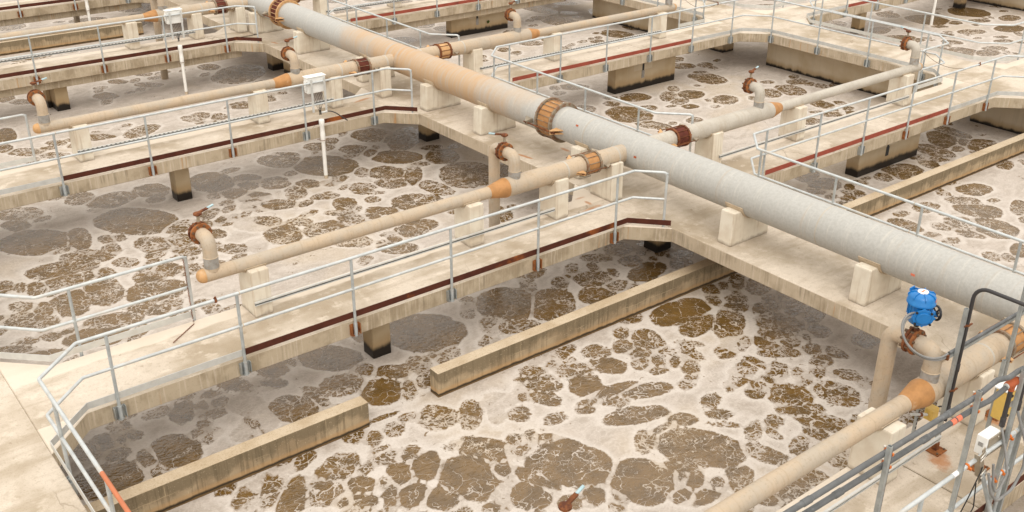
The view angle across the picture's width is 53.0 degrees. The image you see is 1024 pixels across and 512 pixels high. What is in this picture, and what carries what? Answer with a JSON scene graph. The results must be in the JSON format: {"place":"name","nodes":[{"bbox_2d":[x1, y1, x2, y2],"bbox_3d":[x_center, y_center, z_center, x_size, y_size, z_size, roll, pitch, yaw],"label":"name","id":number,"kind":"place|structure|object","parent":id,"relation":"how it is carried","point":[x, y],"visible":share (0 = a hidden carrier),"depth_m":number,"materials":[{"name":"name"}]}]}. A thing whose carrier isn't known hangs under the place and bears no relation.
{"place":"outdoors","nodes":[
{"label":"outdoors","id":0,"kind":"place"},
{"bbox_2d":[0,372,86,511],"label":"deck","id":1,"kind":"structure","parent":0,"point":[33,478],"depth_m":12.86,"materials":[{"name":"concrete"}]},
{"bbox_2d":[0,0,130,17],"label":"handrail","id":2,"kind":"object","parent":1,"relation":"attached to","point":[20,12],"visible":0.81,"depth_m":36.00,"materials":[{"name":"metal"}]},
{"bbox_2d":[0,5,261,167],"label":"handrail","id":3,"kind":"object","parent":1,"relation":"attached to","point":[104,67],"visible":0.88,"depth_m":29.50,"materials":[{"name":"metal"}]},
{"bbox_2d":[163,7,184,40],"bbox_3d":[-10.023,-6.873,30.553,0.530,0.918,0.324,-19,32,-34],"label":"control box","id":4,"kind":"object","parent":3,"relation":"attached to","point":[171,20],"visible":1,"depth_m":30.44,"materials":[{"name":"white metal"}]},
{"bbox_2d":[0,67,416,361],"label":"handrail","id":5,"kind":"object","parent":1,"relation":"attached to","point":[64,191],"visible":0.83,"depth_m":21.38,"materials":[{"name":"metal"}]},
{"bbox_2d":[173,259,193,342],"bbox_3d":[-5.073,0.689,15.718,0.095,1.088,0.725,3,26,7],"label":"chain","id":6,"kind":"object","parent":5,"relation":"hanging from","point":[189,302],"visible":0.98,"depth_m":15.99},
{"bbox_2d":[302,72,327,114],"bbox_3d":[-4.650,-3.841,24.419,0.530,0.918,0.324,-19,32,-34],"label":"control box","id":7,"kind":"object","parent":5,"relation":"attached to","point":[311,88],"visible":1,"depth_m":24.30,"materials":[{"name":"white metal"}]},
{"bbox_2d":[0,0,1023,511],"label":"water","id":8,"kind":"structure","parent":0,"point":[708,396],"depth_m":19.25,"materials":[{"name":"liquid"}]},
{"bbox_2d":[0,22,143,55],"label":"weir wall","id":9,"kind":"structure","parent":8,"relation":"in","point":[17,46],"depth_m":36.24,"materials":[{"name":"concrete"}]},
{"bbox_2d":[0,0,149,26],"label":"walkway","id":10,"kind":"structure","parent":8,"relation":"in","point":[8,17],"depth_m":36.70,"materials":[{"name":"concrete"}]},
{"bbox_2d":[0,27,263,110],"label":"walkway","id":11,"kind":"structure","parent":8,"relation":"in","point":[55,84],"depth_m":30.11,"materials":[{"name":"concrete"}]},
{"bbox_2d":[0,31,194,62],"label":"strut rail","id":12,"kind":"object","parent":11,"relation":"attached to","point":[85,48],"visible":0.93,"depth_m":30.21,"materials":[{"name":"metal"}]},
{"bbox_2d":[122,21,140,49],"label":"pipe support","id":13,"kind":"object","parent":11,"relation":"on","point":[130,30],"visible":0.73,"depth_m":30.88,"materials":[{"name":"white paint"}]},
{"bbox_2d":[0,0,247,79],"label":"branch pipe","id":14,"kind":"object","parent":13,"relation":"on","point":[158,7],"visible":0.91,"depth_m":31.21,"materials":[{"name":"metal"}]},
{"bbox_2d":[187,12,204,39],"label":"pipe support","id":15,"kind":"object","parent":11,"relation":"on","point":[194,21],"visible":0.79,"depth_m":32.02,"materials":[{"name":"white paint"}]},
{"bbox_2d":[178,45,187,94],"bbox_3d":[-9.943,-5.423,31.131,0.200,1.960,0.185,-19,32,-34],"label":"probe tube","id":16,"kind":"object","parent":8,"relation":"in","point":[181,57],"visible":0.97,"depth_m":30.94,"materials":[{"name":"white plastic"}]},
{"bbox_2d":[0,88,419,210],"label":"walkway","id":17,"kind":"structure","parent":8,"relation":"in","point":[177,167],"depth_m":23.50,"materials":[{"name":"concrete"}]},
{"bbox_2d":[68,122,93,161],"bbox_3d":[-9.487,-2.543,22.571,0.370,0.824,0.523,-19,32,-34],"label":"pipe support","id":18,"kind":"object","parent":17,"relation":"on","point":[80,139],"visible":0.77,"depth_m":22.39,"materials":[{"name":"white paint"}]},
{"bbox_2d":[78,98,333,152],"bbox_3d":[-6.969,-3.104,24.090,6.300,0.067,0.032,-19,32,-34],"label":"strut rail","id":19,"kind":"object","parent":17,"relation":"attached to","point":[184,129],"visible":0.71,"depth_m":23.84,"materials":[{"name":"metal"}]},
{"bbox_2d":[247,88,269,123],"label":"pipe support","id":20,"kind":"object","parent":17,"relation":"on","point":[257,103],"visible":0.77,"depth_m":24.75,"materials":[{"name":"white paint"}]},
{"bbox_2d":[27,36,393,133],"bbox_3d":[-6.687,-4.263,24.264,9.041,1.196,0.693,-19,32,-34],"label":"branch pipe","id":21,"kind":"object","parent":20,"relation":"on","point":[36,97],"visible":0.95,"depth_m":24.05,"materials":[{"name":"metal"}]},
{"bbox_2d":[322,75,343,108],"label":"pipe support","id":22,"kind":"object","parent":17,"relation":"on","point":[334,90],"visible":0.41,"depth_m":25.87,"materials":[{"name":"white paint"}]},
{"bbox_2d":[84,396,369,511],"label":"weir wall","id":23,"kind":"structure","parent":8,"relation":"in","point":[180,486],"depth_m":14.68,"materials":[{"name":"concrete"}]},
{"bbox_2d":[266,53,283,70],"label":"support pier","id":24,"kind":"structure","parent":8,"relation":"in","point":[274,63],"depth_m":33.71,"materials":[{"name":"concrete"}]},
{"bbox_2d":[283,61,301,73],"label":"support pier","id":25,"kind":"structure","parent":8,"relation":"in","point":[286,67],"depth_m":33.05,"materials":[{"name":"concrete"}]},
{"bbox_2d":[317,119,327,178],"bbox_3d":[-4.570,-2.390,24.997,0.200,1.960,0.185,-19,32,-34],"label":"probe tube","id":26,"kind":"object","parent":8,"relation":"in","point":[323,139],"visible":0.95,"depth_m":24.80,"materials":[{"name":"white plastic"}]},
{"bbox_2d":[0,185,671,466],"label":"walkway","id":27,"kind":"structure","parent":8,"relation":"in","point":[60,380],"depth_m":16.27,"materials":[{"name":"concrete"}]},
{"bbox_2d":[238,263,272,317],"bbox_3d":[-4.114,0.489,16.437,0.370,0.824,0.523,-19,32,-34],"label":"pipe support","id":28,"kind":"object","parent":27,"relation":"on","point":[250,277],"visible":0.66,"depth_m":16.27,"materials":[{"name":"white paint"}]},
{"bbox_2d":[254,208,554,306],"bbox_3d":[-1.620,-0.063,17.939,6.200,0.067,0.032,-19,32,-34],"label":"strut rail","id":29,"kind":"object","parent":28,"relation":"attached to","point":[355,272],"visible":1,"depth_m":17.68,"materials":[{"name":"metal"}]},
{"bbox_2d":[37,170,670,511],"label":"handrail","id":30,"kind":"object","parent":27,"relation":"attached to","point":[120,413],"visible":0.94,"depth_m":15.30,"materials":[{"name":"metal"}]},
{"bbox_2d":[454,199,483,246],"bbox_3d":[-0.787,-0.647,18.790,0.370,0.824,0.523,-19,32,-34],"label":"pipe support","id":31,"kind":"object","parent":27,"relation":"on","point":[470,211],"visible":0.69,"depth_m":18.64,"materials":[{"name":"white paint"}]},
{"bbox_2d":[188,132,626,282],"bbox_3d":[-1.419,-0.152,18.798,9.041,3.722,1.013,-19,32,-34],"label":"branch pipe","id":32,"kind":"object","parent":31,"relation":"on","point":[516,181],"visible":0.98,"depth_m":18.26,"materials":[{"name":"metal"}]},
{"bbox_2d":[539,177,568,219],"bbox_3d":[0.809,-1.182,19.924,0.370,0.802,0.543,-19,32,-34],"label":"pipe support","id":33,"kind":"object","parent":27,"relation":"on","point":[559,204],"visible":0.62,"depth_m":19.77,"materials":[{"name":"white paint"}]},
{"bbox_2d":[418,124,438,141],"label":"support pier","id":34,"kind":"structure","parent":8,"relation":"in","point":[426,134],"depth_m":27.64,"materials":[{"name":"concrete"}]},
{"bbox_2d":[331,0,565,37],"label":"walkway","id":35,"kind":"structure","parent":8,"relation":"in","point":[464,19],"depth_m":36.95,"materials":[{"name":"concrete"}]},
{"bbox_2d":[313,0,327,15],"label":"pipe support","id":36,"kind":"object","parent":35,"relation":"on","point":[319,6],"visible":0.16,"depth_m":34.47,"materials":[{"name":"white paint"}]},
{"bbox_2d":[326,0,406,12],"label":"strut rail","id":37,"kind":"object","parent":36,"relation":"attached to","point":[367,5],"visible":1,"depth_m":35.42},
{"bbox_2d":[430,259,736,397],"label":"weir wall","id":38,"kind":"structure","parent":8,"relation":"in","point":[459,372],"depth_m":18.13,"materials":[{"name":"concrete"}]},
{"bbox_2d":[483,18,768,93],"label":"walkway","id":39,"kind":"structure","parent":8,"relation":"in","point":[631,72],"depth_m":31.55,"materials":[{"name":"concrete"}]},
{"bbox_2d":[463,48,482,73],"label":"pipe support","id":40,"kind":"object","parent":39,"relation":"on","point":[473,59],"visible":0.61,"depth_m":28.32,"materials":[{"name":"white paint"}]},
{"bbox_2d":[480,30,661,69],"bbox_3d":[1.919,-6.137,30.375,7.100,0.067,0.032,-19,32,-34],"label":"strut rail","id":41,"kind":"object","parent":40,"relation":"attached to","point":[486,67],"visible":0.86,"depth_m":30.16,"materials":[{"name":"metal"}]},
{"bbox_2d":[327,0,704,64],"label":"handrail","id":42,"kind":"object","parent":39,"relation":"attached to","point":[478,7],"visible":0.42,"depth_m":34.27,"materials":[{"name":"metal"}]},
{"bbox_2d":[543,31,561,60],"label":"pipe support","id":43,"kind":"object","parent":39,"relation":"on","point":[551,44],"visible":0.73,"depth_m":29.98,"materials":[{"name":"white paint"}]},
{"bbox_2d":[417,0,676,58],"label":"branch pipe","id":44,"kind":"object","parent":43,"relation":"on","point":[446,50],"visible":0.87,"depth_m":29.00,"materials":[{"name":"beige metal"}]},
{"bbox_2d":[648,11,666,38],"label":"pipe support","id":45,"kind":"object","parent":39,"relation":"on","point":[659,22],"visible":0.75,"depth_m":32.40,"materials":[{"name":"white paint"}]},
{"bbox_2d":[491,0,948,151],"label":"handrail","id":46,"kind":"object","parent":39,"relation":"on","point":[920,77],"visible":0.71,"depth_m":29.69,"materials":[{"name":"metal"}]},
{"bbox_2d":[644,241,670,252],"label":"support pier","id":47,"kind":"structure","parent":8,"relation":"in","point":[656,246],"depth_m":21.58,"materials":[{"name":"concrete"}]},
{"bbox_2d":[592,0,733,52],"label":"tank wall","id":48,"kind":"structure","parent":8,"relation":"in","point":[601,8],"depth_m":39.09,"materials":[{"name":"concrete"}]},
{"bbox_2d":[766,43,933,97],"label":"tank wall","id":49,"kind":"structure","parent":8,"relation":"in","point":[834,71],"depth_m":32.89,"materials":[{"name":"concrete"}]},
{"bbox_2d":[745,0,966,33],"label":"walkway","id":50,"kind":"structure","parent":8,"relation":"in","point":[796,13],"depth_m":36.79,"materials":[{"name":"concrete"}]},
{"bbox_2d":[721,75,1023,183],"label":"walkway","id":51,"kind":"structure","parent":8,"relation":"in","point":[886,149],"depth_m":25.31,"materials":[{"name":"concrete"}]},
{"bbox_2d":[694,130,723,162],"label":"pipe support","id":52,"kind":"object","parent":51,"relation":"on","point":[710,146],"visible":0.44,"depth_m":22.19,"materials":[{"name":"white paint"}]},
{"bbox_2d":[719,95,909,157],"bbox_3d":[7.330,-3.118,24.268,7.200,0.067,0.032,-19,32,-34],"label":"strut rail","id":53,"kind":"object","parent":52,"relation":"attached to","point":[807,128],"visible":0.91,"depth_m":24.00,"materials":[{"name":"metal"}]},
{"bbox_2d":[778,104,807,141],"bbox_3d":[6.567,-3.157,23.990,0.370,0.824,0.523,-19,32,-34],"label":"pipe support","id":54,"kind":"object","parent":51,"relation":"on","point":[796,112],"visible":0.68,"depth_m":23.86,"materials":[{"name":"white paint"}]},
{"bbox_2d":[649,26,922,147],"bbox_3d":[6.572,-3.942,23.747,10.082,1.196,0.714,-20,33,-35],"label":"branch pipe","id":55,"kind":"object","parent":54,"relation":"on","point":[681,135],"visible":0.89,"depth_m":22.89,"materials":[{"name":"beige metal"}]},
{"bbox_2d":[750,55,1023,275],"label":"handrail","id":56,"kind":"object","parent":51,"relation":"on","point":[813,166],"visible":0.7,"depth_m":22.35,"materials":[{"name":"metal"}]},
{"bbox_2d":[886,72,914,106],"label":"pipe support","id":57,"kind":"object","parent":51,"relation":"on","point":[906,79],"visible":0.68,"depth_m":26.29,"materials":[{"name":"white paint"}]},
{"bbox_2d":[737,133,1023,272],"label":"weir wall","id":58,"kind":"structure","parent":8,"relation":"in","point":[910,189],"depth_m":24.66,"materials":[{"name":"concrete"}]},
{"bbox_2d":[776,377,1023,511],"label":"walkway","id":59,"kind":"structure","parent":8,"relation":"in","point":[919,475],"depth_m":12.77,"materials":[{"name":"concrete"}]},
{"bbox_2d":[847,407,906,484],"bbox_3d":[4.524,2.351,12.726,0.370,0.824,0.523,-19,32,-34],"label":"pipe support","id":60,"kind":"object","parent":59,"relation":"on","point":[874,443],"visible":0.48,"depth_m":12.60,"materials":[{"name":"white paint"}]},
{"bbox_2d":[558,315,1023,511],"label":"branch pipe","id":61,"kind":"object","parent":60,"relation":"on","point":[927,387],"visible":0.75,"depth_m":12.80,"materials":[{"name":"metal"}]},
{"bbox_2d":[906,286,941,326],"bbox_3d":[5.136,0.669,12.785,0.446,0.500,0.412,4,26,7],"label":"valve actuator","id":62,"kind":"object","parent":61,"relation":"attached to","point":[922,302],"visible":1,"depth_m":12.66,"materials":[{"name":"blue metal"}]},
{"bbox_2d":[903,316,945,360],"bbox_3d":[5.074,1.034,12.610,0.572,0.481,0.247,15,30,28],"label":"flexible lead","id":63,"kind":"object","parent":62,"relation":"attached to","point":[905,321],"visible":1,"depth_m":12.63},
{"bbox_2d":[901,312,948,359],"bbox_3d":[5.062,1.003,12.584,0.583,0.503,0.275,15,30,28],"label":"flexible lead","id":64,"kind":"object","parent":62,"relation":"attached to","point":[909,346],"visible":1,"depth_m":12.59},
{"bbox_2d":[873,444,893,511],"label":"strut post","id":65,"kind":"object","parent":59,"relation":"on","point":[883,477],"visible":1,"depth_m":9.91,"materials":[{"name":"metal"}]},
{"bbox_2d":[783,365,1023,511],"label":"conduit","id":66,"kind":"object","parent":65,"relation":"attached to","point":[817,494],"visible":0.88,"depth_m":9.99,"materials":[{"name":"metal"}]},
{"bbox_2d":[802,386,1007,511],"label":"conduit","id":67,"kind":"object","parent":65,"relation":"attached to","point":[844,489],"visible":0.81,"depth_m":10.08,"materials":[{"name":"metal"}]},
{"bbox_2d":[1003,376,1018,391],"bbox_3d":[5.515,1.423,11.335,0.272,0.162,0.104,-19,32,-34],"label":"conduit fitting","id":68,"kind":"object","parent":67,"relation":"attached to","point":[1012,384],"visible":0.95,"depth_m":11.28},
{"bbox_2d":[999,391,1012,427],"bbox_3d":[5.530,1.697,11.483,0.062,0.500,0.064,-19,32,-34],"label":"conduit","id":69,"kind":"object","parent":68,"relation":"attached to","point":[1003,419],"visible":0.95,"depth_m":11.48,"materials":[{"name":"metal"}]},
{"bbox_2d":[991,427,1008,492],"bbox_3d":[5.503,2.313,11.536,0.195,0.666,0.445,13,29,25],"label":"conduit","id":70,"kind":"object","parent":69,"relation":"hanging from","point":[1006,467],"visible":1,"depth_m":11.58,"materials":[{"name":"plastic"}]},
{"bbox_2d":[911,409,919,439],"bbox_3d":[5.269,2.167,13.403,0.035,0.556,0.038,-19,32,-34],"label":"slotted post","id":71,"kind":"object","parent":59,"relation":"on","point":[915,421],"visible":0.62,"depth_m":13.39,"materials":[{"name":"metal"}]},
{"bbox_2d":[910,404,941,420],"bbox_3d":[5.431,2.100,13.404,0.629,0.291,0.133,-15,30,-29],"label":"junction box","id":72,"kind":"object","parent":71,"relation":"attached to","point":[931,412],"visible":0.75,"depth_m":13.35,"materials":[{"name":"yellow plastic"}]},
{"bbox_2d":[925,307,969,456],"bbox_3d":[5.491,1.575,12.863,0.220,2.096,0.220,-19,32,-34],"label":"strut post","id":73,"kind":"object","parent":59,"relation":"on","point":[936,449],"visible":0.77,"depth_m":12.82,"materials":[{"name":"metal"}]},
{"bbox_2d":[823,435,941,511],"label":"strut rail","id":74,"kind":"object","parent":73,"relation":"attached to","point":[873,481],"visible":1,"depth_m":12.37,"materials":[{"name":"metal"}]},
{"bbox_2d":[944,288,1023,421],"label":"conduit","id":75,"kind":"object","parent":73,"relation":"attached to","point":[990,291],"visible":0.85,"depth_m":12.45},
{"bbox_2d":[945,308,1023,360],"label":"strut channel","id":76,"kind":"object","parent":73,"relation":"attached to","point":[989,331],"visible":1,"depth_m":13.12,"materials":[{"name":"metal"}]},
{"bbox_2d":[898,427,1023,511],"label":"handrail","id":77,"kind":"object","parent":59,"relation":"attached to","point":[919,500],"visible":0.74,"depth_m":11.54,"materials":[{"name":"metal"}]},
{"bbox_2d":[960,425,1005,511],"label":"transmitter box","id":78,"kind":"object","parent":77,"relation":"attached to","point":[989,436],"visible":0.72,"depth_m":11.55,"materials":[{"name":"white plastic"}]},
{"bbox_2d":[974,447,992,511],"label":"probe bracket","id":79,"kind":"object","parent":77,"relation":"attached to","point":[978,464],"visible":1,"depth_m":11.46,"materials":[{"name":"silver metal"}]},
{"bbox_2d":[996,407,1023,511],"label":"strut post","id":80,"kind":"object","parent":77,"relation":"attached to","point":[1010,465],"visible":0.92,"depth_m":12.02,"materials":[{"name":"metal"}]},
{"bbox_2d":[987,411,1023,501],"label":"conduit","id":81,"kind":"object","parent":80,"relation":"attached to","point":[1006,493],"visible":0.99,"depth_m":11.72,"materials":[{"name":"metal"}]},
{"bbox_2d":[948,389,982,511],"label":"strut post","id":82,"kind":"object","parent":59,"relation":"on","point":[967,442],"visible":1,"depth_m":10.98,"materials":[{"name":"metal"}]},
{"bbox_2d":[937,367,994,425],"bbox_3d":[6.120,1.815,13.860,0.370,0.802,0.543,-19,32,-34],"label":"pipe support","id":83,"kind":"object","parent":59,"relation":"on","point":[963,392],"visible":0.32,"depth_m":13.70,"materials":[{"name":"white paint"}]},
{"bbox_2d":[971,359,1006,470],"bbox_3d":[5.894,1.964,12.643,0.220,1.596,0.220,-19,32,-34],"label":"strut post","id":84,"kind":"object","parent":59,"relation":"on","point":[1000,374],"visible":0.3,"depth_m":12.58,"materials":[{"name":"metal"}]},
{"bbox_2d":[990,381,1016,420],"bbox_3d":[5.968,1.755,12.437,0.280,0.440,0.195,-19,32,-34],"label":"yellow box","id":85,"kind":"object","parent":84,"relation":"attached to","point":[997,407],"visible":0.35,"depth_m":12.38,"materials":[{"name":"plastic"}]},
{"bbox_2d":[984,369,1023,511],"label":"strut post","id":86,"kind":"object","parent":59,"relation":"on","point":[1014,407],"visible":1,"depth_m":11.57,"materials":[{"name":"metal"}]},
{"bbox_2d":[985,287,1023,420],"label":"strut post","id":87,"kind":"object","parent":59,"relation":"on","point":[1014,333],"visible":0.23,"depth_m":13.48,"materials":[{"name":"metal"}]},
{"bbox_2d":[991,351,1023,376],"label":"pipe support","id":88,"kind":"object","parent":59,"relation":"on","point":[1017,362],"visible":0.06,"depth_m":14.61,"materials":[{"name":"concrete"}]},
{"bbox_2d":[930,0,936,24],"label":"probe tube","id":89,"kind":"object","parent":8,"relation":"in","point":[933,12],"visible":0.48,"depth_m":39.63,"materials":[{"name":"white plastic"}]},
{"bbox_2d":[967,0,1023,10],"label":"tank wall","id":90,"kind":"structure","parent":8,"relation":"in","point":[1015,4],"depth_m":42.56,"materials":[{"name":"concrete"}]},
{"bbox_2d":[970,108,1023,133],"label":"tank wall","id":91,"kind":"structure","parent":8,"relation":"in","point":[1009,119],"depth_m":28.62,"materials":[{"name":"concrete"}]},
{"bbox_2d":[975,58,1023,73],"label":"walkway","id":92,"kind":"structure","parent":8,"relation":"in","point":[1016,66],"depth_m":29.88,"materials":[{"name":"concrete"}]},
{"bbox_2d":[164,0,998,361],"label":"deck","id":93,"kind":"structure","parent":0,"point":[800,270],"depth_m":19.30,"materials":[{"name":"concrete"}]},
{"bbox_2d":[229,7,246,32],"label":"pipe support","id":94,"kind":"object","parent":93,"relation":"on","point":[237,15],"visible":0.7,"depth_m":32.84,"materials":[{"name":"white paint"}]},
{"bbox_2d":[248,9,283,33],"bbox_3d":[-7.911,-7.585,32.968,1.058,0.746,0.410,-19,32,-34],"label":"pipe saddle","id":95,"kind":"object","parent":93,"relation":"on","point":[265,25],"visible":0.45,"depth_m":32.79,"materials":[{"name":"white paint"}]},
{"bbox_2d":[293,27,329,54],"bbox_3d":[-6.028,-6.522,30.818,1.058,0.746,0.410,-19,32,-34],"label":"pipe saddle","id":96,"kind":"object","parent":93,"relation":"on","point":[304,43],"visible":0.55,"depth_m":30.62,"materials":[{"name":"white paint"}]},
{"bbox_2d":[356,52,394,82],"bbox_3d":[-3.761,-5.243,28.230,1.058,0.746,0.410,-19,32,-34],"label":"pipe saddle","id":97,"kind":"object","parent":93,"relation":"on","point":[363,78],"visible":0.18,"depth_m":28.01,"materials":[{"name":"white paint"}]},
{"bbox_2d":[369,66,391,97],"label":"pipe support","id":98,"kind":"object","parent":93,"relation":"on","point":[382,79],"visible":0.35,"depth_m":26.70,"materials":[{"name":"white paint"}]},
{"bbox_2d":[420,79,460,111],"bbox_3d":[-1.816,-4.145,26.009,1.058,0.746,0.410,-19,32,-34],"label":"pipe saddle","id":99,"kind":"object","parent":93,"relation":"on","point":[432,97],"visible":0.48,"depth_m":25.80,"materials":[{"name":"white paint"}]},
{"bbox_2d":[473,101,515,135],"bbox_3d":[-0.414,-3.354,24.408,1.058,0.746,0.410,-19,32,-34],"label":"pipe saddle","id":100,"kind":"object","parent":93,"relation":"on","point":[486,120],"visible":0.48,"depth_m":24.20,"materials":[{"name":"white paint"}]},
{"bbox_2d":[571,140,590,178],"bbox_3d":[1.735,-2.141,21.955,1.058,0.746,0.410,-19,32,-34],"label":"pipe saddle","id":101,"kind":"object","parent":93,"relation":"on","point":[578,147],"visible":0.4,"depth_m":21.60,"materials":[{"name":"white paint"}]},
{"bbox_2d":[245,0,1023,320],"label":"pipe","id":102,"kind":"object","parent":101,"relation":"on","point":[935,268],"visible":0.95,"depth_m":19.11,"materials":[{"name":"metal"}]},
{"bbox_2d":[590,161,623,201],"bbox_3d":[1.917,-1.582,20.753,0.370,0.802,0.641,-19,32,-34],"label":"pipe support","id":103,"kind":"object","parent":93,"relation":"on","point":[605,190],"visible":0.57,"depth_m":20.60,"materials":[{"name":"white paint"}]},
{"bbox_2d":[718,201,767,246],"bbox_3d":[4.310,-0.688,19.015,1.058,0.746,0.410,-19,32,-34],"label":"pipe saddle","id":104,"kind":"object","parent":93,"relation":"on","point":[737,225],"visible":0.61,"depth_m":18.78,"materials":[{"name":"white paint"}]},
{"bbox_2d":[849,256,901,305],"bbox_3d":[6.070,0.306,17.005,1.058,0.746,0.410,-19,32,-34],"label":"pipe saddle","id":105,"kind":"object","parent":93,"relation":"on","point":[871,282],"visible":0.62,"depth_m":16.76,"materials":[{"name":"white paint"}]},
{"bbox_2d":[603,0,1023,96],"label":"deck","id":106,"kind":"structure","parent":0,"point":[978,74],"depth_m":31.97,"materials":[{"name":"concrete"}]},
{"bbox_2d":[706,0,807,7],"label":"handrail","id":107,"kind":"object","parent":106,"relation":"attached to","point":[760,6],"visible":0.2,"depth_m":36.43,"materials":[{"name":"metal"}]},
{"bbox_2d":[806,0,1023,61],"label":"handrail","id":108,"kind":"object","parent":106,"relation":"attached to","point":[812,21],"visible":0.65,"depth_m":31.74,"materials":[{"name":"metal"}]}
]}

